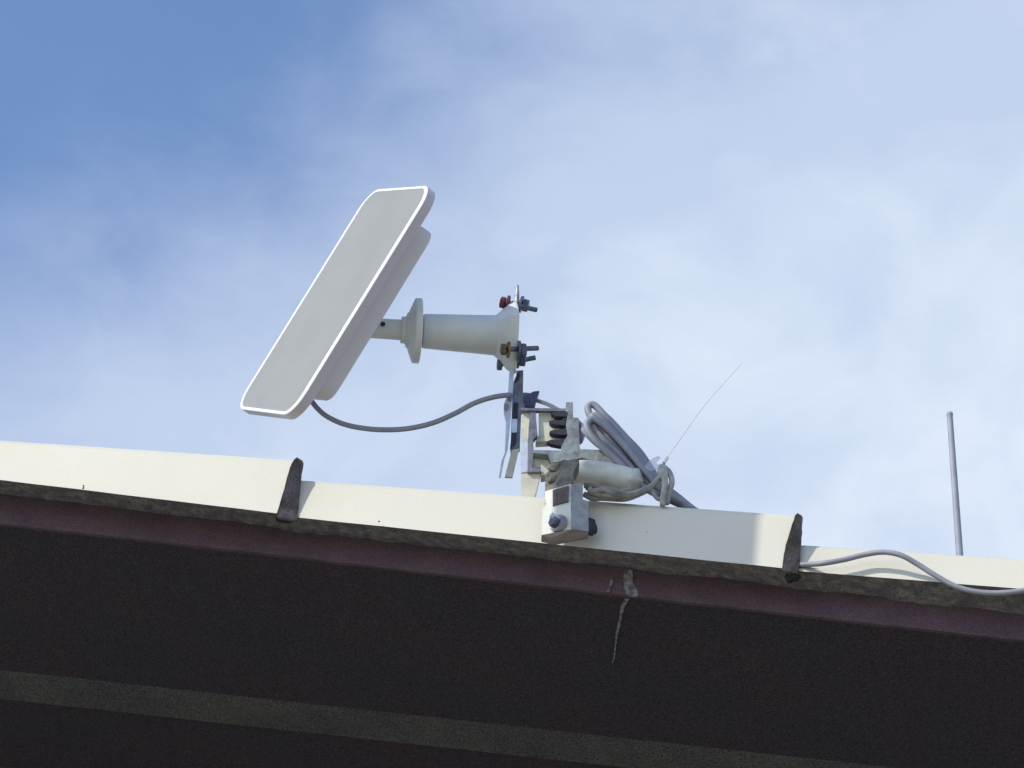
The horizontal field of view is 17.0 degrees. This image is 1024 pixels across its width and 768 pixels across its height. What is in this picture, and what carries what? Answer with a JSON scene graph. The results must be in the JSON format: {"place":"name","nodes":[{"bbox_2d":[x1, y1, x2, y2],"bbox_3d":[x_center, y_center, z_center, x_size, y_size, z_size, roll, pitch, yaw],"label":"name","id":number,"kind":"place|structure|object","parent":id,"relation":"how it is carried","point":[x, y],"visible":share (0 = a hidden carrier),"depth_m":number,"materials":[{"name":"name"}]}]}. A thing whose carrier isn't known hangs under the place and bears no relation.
{"place":"outdoors","nodes":[
{"label":"outdoors","id":0,"kind":"place"},
{"bbox_2d":[0,0,1023,558],"label":"sky","id":1,"kind":"structure","parent":0,"point":[823,200],"materials":[{"name":"blue"}]},
{"label":"ground","id":2,"kind":"structure","parent":0,"visible":0},
{"bbox_2d":[0,441,1023,767],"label":"house","id":3,"kind":"structure","parent":2,"relation":"on","point":[160,609],"depth_m":4.14,"materials":[{"name":"brown paint"}]},
{"bbox_2d":[405,285,538,373],"bbox_3d":[-0.049,-0.071,4.247,0.164,0.135,0.090,4,-35,-5],"label":"pipe mount","id":4,"kind":"object","parent":3,"relation":"attached to","point":[497,336],"visible":1,"depth_m":4.22,"materials":[{"name":"metal"}]},
{"bbox_2d":[240,186,434,419],"bbox_3d":[-0.209,-0.095,4.237,0.351,0.371,0.140,-21,-40,27],"label":"satellite antenna","id":5,"kind":"object","parent":4,"relation":"attached to","point":[335,323],"visible":1,"depth_m":4.18,"materials":[{"name":"white plastic"}]},
{"bbox_2d":[311,392,558,431],"bbox_3d":[-0.086,0.034,4.180,0.320,0.092,0.060,0,-35,0],"label":"antenna cable","id":6,"kind":"object","parent":5,"relation":"hanging from","point":[319,410],"visible":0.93,"depth_m":4.14,"materials":[{"name":"grey plastic"}]},
{"bbox_2d":[499,370,538,477],"bbox_3d":[0.009,0.049,4.167,0.049,0.160,0.016,0,-35,0],"label":"slotted bracket","id":7,"kind":"object","parent":4,"relation":"hanging from","point":[517,401],"visible":0.98,"depth_m":4.17,"materials":[{"name":"metal"}]},
{"bbox_2d":[521,402,614,496],"bbox_3d":[0.073,0.083,4.077,0.125,0.132,0.029,0,-35,0],"label":"channel bracket","id":8,"kind":"object","parent":3,"relation":"attached to","point":[559,428],"visible":0.94,"depth_m":4.08,"materials":[{"name":"white metal"}]},
{"bbox_2d":[541,460,596,543],"bbox_3d":[0.061,0.132,3.950,0.065,0.107,0.045,-11,-37,15],"label":"mounting clamp","id":9,"kind":"object","parent":3,"relation":"attached to","point":[566,518],"visible":1,"depth_m":3.94,"materials":[{"name":"metal"}]},
{"bbox_2d":[574,460,643,490],"bbox_3d":[0.113,0.109,4.006,0.085,0.043,0.034,0,-35,0],"label":"conduit stub","id":10,"kind":"object","parent":9,"relation":"on","point":[622,477],"visible":0.86,"depth_m":4.00,"materials":[{"name":"white plastic"}]},
{"bbox_2d":[579,401,698,508],"bbox_3d":[0.158,0.093,4.055,0.162,0.157,0.076,4,-35,-6],"label":"coiled cable","id":11,"kind":"object","parent":3,"relation":"on","point":[607,435],"visible":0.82,"depth_m":4.04,"materials":[{"name":"grey plastic"}]},
{"bbox_2d":[583,483,649,501],"bbox_3d":[0.121,0.126,3.972,0.079,0.026,0.022,0,-35,0],"label":"tie cord","id":12,"kind":"object","parent":11,"relation":"attached to","point":[596,492],"visible":1,"depth_m":3.96,"materials":[{"name":"grey plastic"}]},
{"bbox_2d":[627,464,674,506],"bbox_3d":[0.155,0.117,3.971,0.067,0.059,0.014,0,-35,0],"label":"cable tie","id":13,"kind":"object","parent":11,"relation":"attached to","point":[664,472],"visible":1,"depth_m":3.97,"materials":[{"name":"grey plastic"}]},
{"bbox_2d":[645,456,660,470],"bbox_3d":[0.164,0.093,3.989,0.019,0.020,0.001,0,-35,0],"label":"plastic strip","id":14,"kind":"object","parent":13,"relation":"attached to","point":[651,465],"visible":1,"depth_m":3.99,"materials":[{"name":"white plastic"}]},
{"bbox_2d":[662,365,740,463],"bbox_3d":[0.224,0.035,4.035,0.098,0.143,0.004,0,-35,0],"label":"thin wire","id":15,"kind":"object","parent":13,"relation":"attached to","point":[665,460],"visible":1,"depth_m":4.02,"materials":[{"name":"white metal"}]},
{"bbox_2d":[799,549,1023,595],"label":"verge cable","id":16,"kind":"object","parent":3,"relation":"attached to","point":[930,572],"visible":1,"depth_m":3.83,"materials":[{"name":"grey plastic"}]},
{"bbox_2d":[947,411,962,555],"bbox_3d":[0.531,0.126,4.111,0.012,0.223,0.009,0,-35,0],"label":"mast","id":17,"kind":"object","parent":3,"relation":"on","point":[956,504],"visible":0.88,"depth_m":4.11,"materials":[{"name":"metal"}]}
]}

